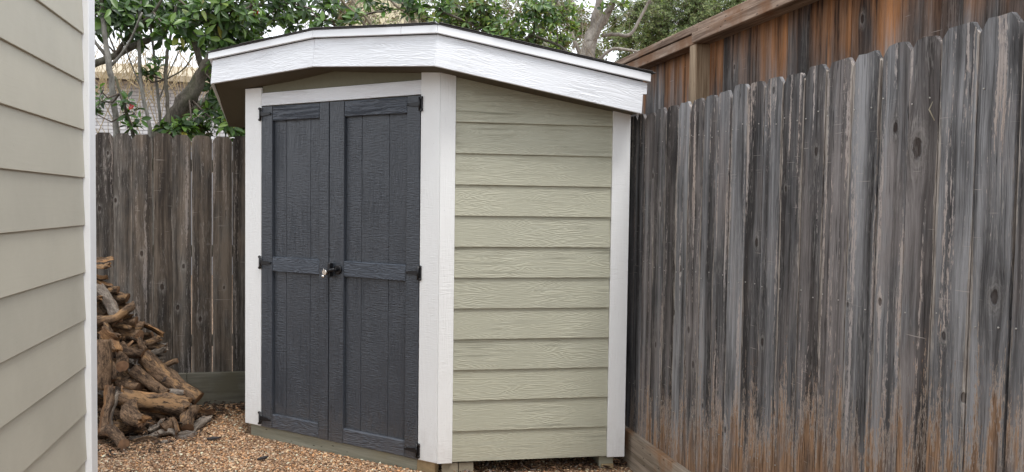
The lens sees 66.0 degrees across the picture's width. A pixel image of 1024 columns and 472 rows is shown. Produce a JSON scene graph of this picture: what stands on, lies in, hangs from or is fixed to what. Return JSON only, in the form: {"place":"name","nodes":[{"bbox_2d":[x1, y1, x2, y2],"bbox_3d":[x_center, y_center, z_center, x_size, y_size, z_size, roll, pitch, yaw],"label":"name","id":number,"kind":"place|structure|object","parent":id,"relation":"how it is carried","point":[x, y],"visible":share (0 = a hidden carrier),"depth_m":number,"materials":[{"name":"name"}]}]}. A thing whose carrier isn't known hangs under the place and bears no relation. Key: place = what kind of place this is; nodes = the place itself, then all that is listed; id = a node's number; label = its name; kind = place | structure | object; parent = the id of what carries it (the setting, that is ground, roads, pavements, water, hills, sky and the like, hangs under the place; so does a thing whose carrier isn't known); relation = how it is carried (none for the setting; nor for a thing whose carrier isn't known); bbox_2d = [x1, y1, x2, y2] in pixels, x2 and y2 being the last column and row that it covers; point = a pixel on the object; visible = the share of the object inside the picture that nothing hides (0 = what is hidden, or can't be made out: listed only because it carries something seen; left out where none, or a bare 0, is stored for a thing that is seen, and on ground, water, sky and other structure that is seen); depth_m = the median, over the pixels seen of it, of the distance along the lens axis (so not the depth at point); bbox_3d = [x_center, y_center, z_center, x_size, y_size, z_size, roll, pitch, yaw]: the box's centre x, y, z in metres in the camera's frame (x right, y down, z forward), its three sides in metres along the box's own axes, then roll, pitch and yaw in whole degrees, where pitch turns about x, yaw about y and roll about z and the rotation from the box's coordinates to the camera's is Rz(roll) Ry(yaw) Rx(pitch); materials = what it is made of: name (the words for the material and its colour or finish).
{"place":"outdoors","nodes":[
{"label":"outdoors","id":0,"kind":"place"},
{"bbox_2d":[95,31,205,106],"bbox_3d":[-7.372,-3.448,15.323,4.416,1.877,1.442,0,2,-20],"label":"dry thicket","id":1,"kind":"object","parent":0,"point":[101,79],"visible":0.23,"depth_m":15.23,"materials":[{"name":"plant"}]},
{"bbox_2d":[95,63,233,274],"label":"brick house","id":2,"kind":"structure","parent":0,"point":[106,126],"depth_m":16.52,"materials":[{"name":"beige"}]},
{"bbox_2d":[191,275,232,371],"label":"ground","id":3,"kind":"structure","parent":0,"point":[212,321],"depth_m":10.65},
{"bbox_2d":[0,0,97,471],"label":"lap sided house","id":4,"kind":"structure","parent":3,"relation":"on","point":[48,353],"depth_m":2.55,"materials":[{"name":"paint"}]},
{"bbox_2d":[95,0,142,137],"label":"sapling","id":5,"kind":"object","parent":3,"relation":"on","point":[105,52],"visible":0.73,"depth_m":6.56,"materials":[{"name":"grey plant"}]},
{"bbox_2d":[95,76,151,138],"bbox_3d":[-3.296,0.029,6.580,0.542,2.714,0.277,0,2,-14],"label":"sapling","id":6,"kind":"object","parent":3,"relation":"on","point":[124,101],"visible":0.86,"depth_m":6.55,"materials":[{"name":"green plant"}]},
{"bbox_2d":[121,0,153,332],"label":"sapling","id":7,"kind":"object","parent":3,"relation":"on","point":[142,92],"visible":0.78,"depth_m":6.92,"materials":[{"name":"grey plant"}]},
{"bbox_2d":[135,6,191,368],"bbox_3d":[-3.106,-0.339,7.039,0.471,3.418,0.266,0,2,-14],"label":"sapling","id":8,"kind":"object","parent":3,"relation":"on","point":[158,61],"visible":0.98,"depth_m":7.02,"materials":[{"name":"green plant"}]},
{"bbox_2d":[149,24,179,125],"bbox_3d":[-3.169,-0.348,7.190,0.280,3.424,0.129,0,2,-14],"label":"sapling","id":9,"kind":"object","parent":3,"relation":"on","point":[157,92],"visible":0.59,"depth_m":7.13,"materials":[{"name":"grey plant"}]},
{"bbox_2d":[95,132,244,408],"bbox_3d":[-2.338,0.284,6.168,5.332,2.141,0.187,0,2,-12],"label":"back fence","id":10,"kind":"object","parent":3,"relation":"on","point":[126,165],"visible":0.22,"depth_m":6.06,"materials":[{"name":"brown wood"}]},
{"bbox_2d":[95,36,263,172],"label":"bare twigs","id":11,"kind":"object","parent":3,"relation":"on","point":[139,96],"visible":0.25,"depth_m":7.62,"materials":[{"name":"plant"}]},
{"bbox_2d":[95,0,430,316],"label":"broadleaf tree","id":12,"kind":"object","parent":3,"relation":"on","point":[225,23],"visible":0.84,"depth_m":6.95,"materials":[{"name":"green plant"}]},
{"bbox_2d":[341,0,475,24],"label":"bare shrub","id":13,"kind":"object","parent":3,"relation":"on","point":[393,3],"visible":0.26,"depth_m":7.96,"materials":[{"name":"green plant"}]},
{"bbox_2d":[267,0,640,59],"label":"grey thicket","id":14,"kind":"object","parent":3,"relation":"on","point":[581,38],"visible":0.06,"depth_m":9.23,"materials":[{"name":"green plant"}]},
{"bbox_2d":[413,0,583,51],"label":"evergreen shrub","id":15,"kind":"object","parent":3,"relation":"on","point":[486,21],"visible":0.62,"depth_m":7.56,"materials":[{"name":"green plant"}]},
{"bbox_2d":[332,0,726,59],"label":"background tree","id":16,"kind":"object","parent":3,"relation":"on","point":[392,19],"visible":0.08,"depth_m":11.67,"materials":[{"name":"green plant"}]},
{"bbox_2d":[557,0,650,58],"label":"grey trunk tree","id":17,"kind":"object","parent":3,"relation":"on","point":[590,36],"visible":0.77,"depth_m":9.77,"materials":[{"name":"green plant"}]},
{"bbox_2d":[580,0,746,61],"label":"fine leaved tree","id":18,"kind":"object","parent":3,"relation":"on","point":[658,15],"visible":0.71,"depth_m":10.80,"materials":[{"name":"green plant"}]},
{"bbox_2d":[615,0,1023,116],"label":"neighbour fence","id":19,"kind":"object","parent":3,"relation":"on","point":[749,42],"visible":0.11,"depth_m":3.78,"materials":[{"name":"brown wood"}]},
{"bbox_2d":[616,12,1023,471],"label":"side fence","id":20,"kind":"object","parent":3,"relation":"on","point":[825,268],"visible":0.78,"depth_m":2.93,"materials":[{"name":"grey wood"}]},
{"bbox_2d":[97,402,633,471],"bbox_3d":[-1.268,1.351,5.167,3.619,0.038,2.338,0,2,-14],"label":"pea gravel","id":21,"kind":"structure","parent":0,"point":[255,452],"depth_m":4.83,"materials":[{"name":"brown gravel"}]},
{"bbox_2d":[98,424,129,449],"bbox_3d":[-2.573,1.280,5.056,0.357,0.140,0.084,3,3,40],"label":"log","id":22,"kind":"object","parent":21,"relation":"on","point":[115,434],"visible":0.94,"depth_m":4.98,"materials":[{"name":"brown wood"}]},
{"bbox_2d":[97,384,114,433],"bbox_3d":[-2.640,1.125,5.141,0.076,0.326,0.046,20,-33,-40],"label":"firewood stick","id":23,"kind":"object","parent":22,"relation":"on","point":[109,397],"visible":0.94,"depth_m":5.15,"materials":[{"name":"brown wood"}]},
{"bbox_2d":[110,390,122,424],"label":"split log","id":24,"kind":"object","parent":22,"relation":"on","point":[114,407],"visible":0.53,"depth_m":5.18,"materials":[{"name":"grey wood"}]},
{"bbox_2d":[113,421,143,434],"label":"log","id":25,"kind":"object","parent":21,"relation":"on","point":[127,429],"visible":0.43,"depth_m":5.20,"materials":[{"name":"brown wood"}]},
{"bbox_2d":[120,398,151,427],"bbox_3d":[-2.484,1.165,5.158,0.245,0.145,0.111,23,-16,36],"label":"split log","id":26,"kind":"object","parent":25,"relation":"on","point":[131,415],"visible":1,"depth_m":5.12,"materials":[{"name":"brown wood"}]},
{"bbox_2d":[125,432,154,439],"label":"log","id":27,"kind":"object","parent":21,"relation":"on","point":[139,436],"visible":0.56,"depth_m":5.19,"materials":[{"name":"wood"}]},
{"bbox_2d":[147,418,164,432],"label":"split log","id":28,"kind":"object","parent":27,"relation":"on","point":[154,428],"visible":0.86,"depth_m":5.23,"materials":[{"name":"grey wood"}]},
{"bbox_2d":[132,436,158,442],"bbox_3d":[-2.376,1.322,5.123,0.169,0.043,0.045,0,2,-11],"label":"firewood stick","id":29,"kind":"object","parent":21,"relation":"on","point":[145,438],"visible":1,"depth_m":5.12,"materials":[{"name":"brown wood"}]},
{"bbox_2d":[97,336,197,438],"bbox_3d":[-2.576,1.025,5.508,0.635,0.641,0.862,-2,3,-51],"label":"firewood debris","id":30,"kind":"object","parent":21,"relation":"on","point":[149,422],"visible":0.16,"depth_m":5.39,"materials":[{"name":"brown wood"}]},
{"bbox_2d":[97,397,103,408],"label":"log","id":31,"kind":"object","parent":30,"relation":"on","point":[99,403],"visible":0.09,"depth_m":5.47,"materials":[{"name":"brown wood"}]},
{"bbox_2d":[97,339,112,389],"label":"log","id":32,"kind":"object","parent":30,"relation":"on","point":[104,363],"visible":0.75,"depth_m":5.25,"materials":[{"name":"brown wood"}]},
{"bbox_2d":[111,358,116,381],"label":"log","id":33,"kind":"object","parent":30,"relation":"on","point":[114,375],"visible":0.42,"depth_m":5.35,"materials":[{"name":"brown wood"}]},
{"bbox_2d":[97,325,134,337],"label":"log","id":34,"kind":"object","parent":30,"relation":"on","point":[115,330],"visible":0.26,"depth_m":5.62,"materials":[{"name":"brown wood"}]},
{"bbox_2d":[97,313,137,325],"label":"log","id":35,"kind":"object","parent":34,"relation":"on","point":[132,321],"visible":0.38,"depth_m":5.60,"materials":[{"name":"brown wood"}]},
{"bbox_2d":[97,301,107,314],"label":"log","id":36,"kind":"object","parent":35,"relation":"on","point":[101,308],"visible":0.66,"depth_m":5.63,"materials":[{"name":"brown wood"}]},
{"bbox_2d":[102,314,133,319],"bbox_3d":[-2.841,0.581,5.611,0.284,0.049,0.080,-5,-35,-2],"label":"firewood stick","id":37,"kind":"object","parent":35,"relation":"on","point":[128,316],"visible":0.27,"depth_m":5.61,"materials":[{"name":"brown wood"}]},
{"bbox_2d":[112,351,128,371],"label":"log","id":38,"kind":"object","parent":30,"relation":"on","point":[122,361],"visible":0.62,"depth_m":5.42,"materials":[{"name":"brown wood"}]},
{"bbox_2d":[109,337,122,352],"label":"split log","id":39,"kind":"object","parent":38,"relation":"on","point":[117,347],"visible":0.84,"depth_m":5.39,"materials":[{"name":"brown wood"}]},
{"bbox_2d":[97,321,121,342],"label":"split log","id":40,"kind":"object","parent":39,"relation":"on","point":[107,332],"visible":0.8,"depth_m":5.42,"materials":[{"name":"brown wood"}]},
{"bbox_2d":[115,379,125,388],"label":"log","id":41,"kind":"object","parent":30,"relation":"on","point":[117,383],"visible":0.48,"depth_m":5.46,"materials":[{"name":"brown wood"}]},
{"bbox_2d":[114,406,155,421],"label":"log","id":42,"kind":"object","parent":30,"relation":"on","point":[117,411],"visible":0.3,"depth_m":5.36,"materials":[{"name":"brown wood"}]},
{"bbox_2d":[117,404,168,420],"bbox_3d":[-2.533,1.194,5.399,0.385,0.082,0.067,25,-2,-12],"label":"log","id":43,"kind":"object","parent":30,"relation":"on","point":[158,416],"visible":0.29,"depth_m":5.40,"materials":[{"name":"brown wood"}]},
{"bbox_2d":[130,355,164,361],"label":"split log","id":44,"kind":"object","parent":30,"relation":"on","point":[160,357],"visible":0.12,"depth_m":5.75,"materials":[{"name":"grey wood"}]},
{"bbox_2d":[126,340,166,352],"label":"log","id":45,"kind":"object","parent":44,"relation":"on","point":[155,346],"visible":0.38,"depth_m":5.68,"materials":[{"name":"brown wood"}]},
{"bbox_2d":[130,334,161,347],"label":"split log","id":46,"kind":"object","parent":45,"relation":"on","point":[156,339],"visible":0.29,"depth_m":5.67,"materials":[{"name":"brown wood"}]},
{"bbox_2d":[117,328,143,341],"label":"log","id":47,"kind":"object","parent":46,"relation":"on","point":[134,333],"visible":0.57,"depth_m":5.61,"materials":[{"name":"brown wood"}]},
{"label":"split log","id":48,"kind":"object","parent":44,"relation":"on","visible":0},
{"bbox_2d":[144,332,150,336],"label":"split log","id":49,"kind":"object","parent":48,"relation":"on","point":[146,334],"visible":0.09,"depth_m":5.78,"materials":[{"name":"brown wood"}]},
{"bbox_2d":[137,321,164,336],"bbox_3d":[-2.735,0.654,5.750,0.409,0.090,0.084,16,-22,-5],"label":"firewood stick","id":50,"kind":"object","parent":49,"relation":"on","point":[154,329],"visible":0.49,"depth_m":5.76,"materials":[{"name":"brown wood"}]},
{"bbox_2d":[128,364,169,392],"bbox_3d":[-2.525,1.019,5.489,0.305,0.096,0.097,34,-26,6],"label":"log","id":51,"kind":"object","parent":30,"relation":"on","point":[139,374],"visible":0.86,"depth_m":5.46,"materials":[{"name":"brown wood"}]},
{"bbox_2d":[151,346,167,355],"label":"split log","id":52,"kind":"object","parent":30,"relation":"on","point":[159,351],"visible":0.49,"depth_m":5.67,"materials":[{"name":"grey wood"}]},
{"bbox_2d":[144,358,178,369],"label":"log","id":53,"kind":"object","parent":30,"relation":"on","point":[171,362],"visible":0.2,"depth_m":5.71,"materials":[{"name":"brown wood"}]},
{"bbox_2d":[138,350,203,404],"bbox_3d":[-2.411,1.012,5.554,0.505,0.160,0.138,36,40,5],"label":"log","id":54,"kind":"object","parent":30,"relation":"on","point":[154,366],"visible":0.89,"depth_m":5.52,"materials":[{"name":"brown wood"}]},
{"bbox_2d":[120,341,145,357],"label":"log","id":55,"kind":"object","parent":54,"relation":"on","point":[131,352],"visible":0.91,"depth_m":5.47,"materials":[{"name":"brown wood"}]},
{"bbox_2d":[136,335,147,350],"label":"split log","id":56,"kind":"object","parent":54,"relation":"on","point":[140,342],"visible":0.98,"depth_m":5.55,"materials":[{"name":"brown wood"}]},
{"bbox_2d":[195,404,216,415],"bbox_3d":[-2.174,1.226,5.573,0.179,0.070,0.056,12,32,6],"label":"firewood stick","id":57,"kind":"object","parent":30,"relation":"on","point":[205,412],"visible":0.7,"depth_m":5.55,"materials":[{"name":"brown wood"}]},
{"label":"log","id":58,"kind":"object","parent":30,"relation":"on","visible":0},
{"bbox_2d":[97,390,120,395],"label":"split log","id":59,"kind":"object","parent":58,"relation":"on","point":[100,392],"visible":0.04,"depth_m":5.43,"materials":[{"name":"grey wood"}]},
{"label":"log","id":60,"kind":"object","parent":59,"relation":"on","visible":0},
{"bbox_2d":[117,370,144,390],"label":"log","id":61,"kind":"object","parent":60,"relation":"on","point":[125,382],"visible":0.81,"depth_m":5.47,"materials":[{"name":"brown wood"}]},
{"bbox_2d":[153,428,174,436],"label":"log","id":62,"kind":"object","parent":21,"relation":"on","point":[168,431],"visible":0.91,"depth_m":5.21,"materials":[{"name":"grey wood"}]},
{"bbox_2d":[159,417,173,430],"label":"log","id":63,"kind":"object","parent":62,"relation":"on","point":[166,425],"visible":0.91,"depth_m":5.21,"materials":[{"name":"brown wood"}]},
{"bbox_2d":[98,400,244,456],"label":"bark litter","id":64,"kind":"object","parent":21,"relation":"on","point":[191,438],"visible":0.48,"depth_m":5.14,"materials":[{"name":"brown wood"}]},
{"bbox_2d":[174,430,195,440],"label":"split log","id":65,"kind":"object","parent":21,"relation":"on","point":[183,434],"visible":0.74,"depth_m":5.21,"materials":[{"name":"grey wood"}]},
{"bbox_2d":[169,417,179,435],"bbox_3d":[-2.232,1.254,5.215,0.038,0.154,0.057,-26,-32,-17],"label":"firewood stick","id":66,"kind":"object","parent":65,"relation":"on","point":[175,425],"visible":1,"depth_m":5.20,"materials":[{"name":"brown wood"}]},
{"bbox_2d":[194,415,211,435],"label":"split log","id":67,"kind":"object","parent":21,"relation":"on","point":[201,422],"visible":0.64,"depth_m":5.45,"materials":[{"name":"grey wood"}]},
{"bbox_2d":[179,405,200,430],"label":"log","id":68,"kind":"object","parent":67,"relation":"on","point":[186,417],"visible":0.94,"depth_m":5.32,"materials":[{"name":"brown wood"}]},
{"bbox_2d":[117,389,192,415],"bbox_3d":[-2.427,1.140,5.354,0.458,0.165,0.163,15,19,-14],"label":"split log","id":69,"kind":"object","parent":68,"relation":"on","point":[165,403],"visible":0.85,"depth_m":5.35,"materials":[{"name":"brown wood"}]},
{"bbox_2d":[207,436,220,439],"bbox_3d":[-1.957,1.326,5.171,0.091,0.010,0.036,0,9,-20],"label":"bark chip","id":70,"kind":"object","parent":21,"relation":"on","point":[213,438],"visible":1,"depth_m":5.16,"materials":[{"name":"grey wood"}]},
{"bbox_2d":[107,423,377,471],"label":"dry leaf scatter","id":71,"kind":"object","parent":21,"relation":"on","point":[245,448],"visible":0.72,"depth_m":4.81,"materials":[{"name":"brown plant"}]},
{"bbox_2d":[257,456,267,459],"bbox_3d":[-1.513,1.346,4.779,0.024,0.010,0.076,12,9,41],"label":"bark chip","id":72,"kind":"object","parent":21,"relation":"on","point":[261,457],"visible":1,"depth_m":4.77,"materials":[{"name":"grey wood"}]},
{"bbox_2d":[207,22,654,471],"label":"corner shed","id":73,"kind":"structure","parent":21,"relation":"on","point":[436,238],"depth_m":4.63,"materials":[{"name":"green paint"}]},
{"bbox_2d":[258,102,329,439],"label":"door","id":74,"kind":"structure","parent":73,"relation":"in","point":[294,258],"depth_m":5.07,"materials":[{"name":"wood"}]},
{"bbox_2d":[326,95,422,459],"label":"door","id":75,"kind":"structure","parent":73,"relation":"in","point":[374,269],"depth_m":4.74,"materials":[{"name":"wood"}]},
{"bbox_2d":[439,457,626,471],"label":"leaf litter","id":76,"kind":"object","parent":21,"relation":"on","point":[582,465],"visible":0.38,"depth_m":4.70,"materials":[{"name":"brown plant"}]},
{"bbox_2d":[338,0,421,25],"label":"cream house","id":77,"kind":"structure","parent":0,"point":[381,20],"depth_m":22.57,"materials":[{"name":"paint"}]},
{"bbox_2d":[95,0,683,66],"label":"sky","id":78,"kind":"structure","parent":0,"point":[611,57],"materials":[{"name":"white"}]},
{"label":"firewood stick","id":79,"kind":"object","parent":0,"visible":0},
{"bbox_2d":[112,293,130,303],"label":"log","id":80,"kind":"object","parent":79,"relation":"on","point":[121,298],"visible":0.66,"depth_m":5.65,"materials":[{"name":"brown wood"}]},
{"bbox_2d":[107,286,119,294],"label":"log","id":81,"kind":"object","parent":80,"relation":"on","point":[114,290],"visible":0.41,"depth_m":5.62,"materials":[{"name":"brown wood"}]},
{"bbox_2d":[96,280,112,287],"bbox_3d":[-2.945,0.338,5.648,0.185,0.059,0.075,19,22,-3],"label":"firewood stick","id":82,"kind":"object","parent":81,"relation":"on","point":[107,285],"visible":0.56,"depth_m":5.65,"materials":[{"name":"brown wood"}]},
{"bbox_2d":[96,274,108,280],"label":"firewood stick","id":83,"kind":"object","parent":82,"relation":"on","point":[101,277],"visible":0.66,"depth_m":5.65,"materials":[{"name":"brown wood"}]},
{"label":"log","id":84,"kind":"object","parent":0,"visible":0},
{"bbox_2d":[169,388,185,396],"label":"log","id":85,"kind":"object","parent":84,"relation":"on","point":[177,391],"visible":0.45,"depth_m":5.49,"materials":[{"name":"wood"}]},
{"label":"split log","id":86,"kind":"object","parent":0,"visible":0},
{"bbox_2d":[110,323,131,331],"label":"log","id":87,"kind":"object","parent":86,"relation":"on","point":[123,326],"visible":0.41,"depth_m":5.57,"materials":[{"name":"brown wood"}]},
{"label":"log","id":88,"kind":"object","parent":86,"relation":"on","visible":0},
{"bbox_2d":[97,301,135,325],"bbox_3d":[-2.832,0.563,5.510,0.378,0.121,0.112,-16,6,-26],"label":"log","id":89,"kind":"object","parent":88,"relation":"on","point":[124,311],"visible":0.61,"depth_m":5.50,"materials":[{"name":"brown wood"}]},
{"bbox_2d":[97,283,122,324],"bbox_3d":[-2.839,0.475,5.550,0.092,0.328,0.084,-30,-11,-19],"label":"log","id":90,"kind":"object","parent":89,"relation":"on","point":[110,303],"visible":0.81,"depth_m":5.53,"materials":[{"name":"grey wood"}]},
{"bbox_2d":[96,262,111,268],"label":"split log","id":91,"kind":"object","parent":90,"relation":"on","point":[103,266],"visible":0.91,"depth_m":5.56,"materials":[{"name":"brown wood"}]},
{"bbox_2d":[96,256,114,262],"bbox_3d":[-2.924,0.173,5.628,0.160,0.048,0.048,-5,-38,-14],"label":"firewood stick","id":92,"kind":"object","parent":91,"relation":"on","point":[102,259],"visible":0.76,"depth_m":5.63,"materials":[{"name":"brown wood"}]},
{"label":"split log","id":93,"kind":"object","parent":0,"visible":0},
{"bbox_2d":[143,332,153,340],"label":"log","id":94,"kind":"object","parent":93,"relation":"on","point":[151,336],"visible":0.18,"depth_m":5.81,"materials":[{"name":"brown wood"}]},
{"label":"log","id":95,"kind":"object","parent":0,"visible":0},
{"label":"log","id":96,"kind":"object","parent":95,"relation":"on","visible":0},
{"bbox_2d":[135,321,144,329],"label":"log","id":97,"kind":"object","parent":96,"relation":"on","point":[140,326],"visible":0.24,"depth_m":5.71,"materials":[{"name":"brown wood"}]}
]}

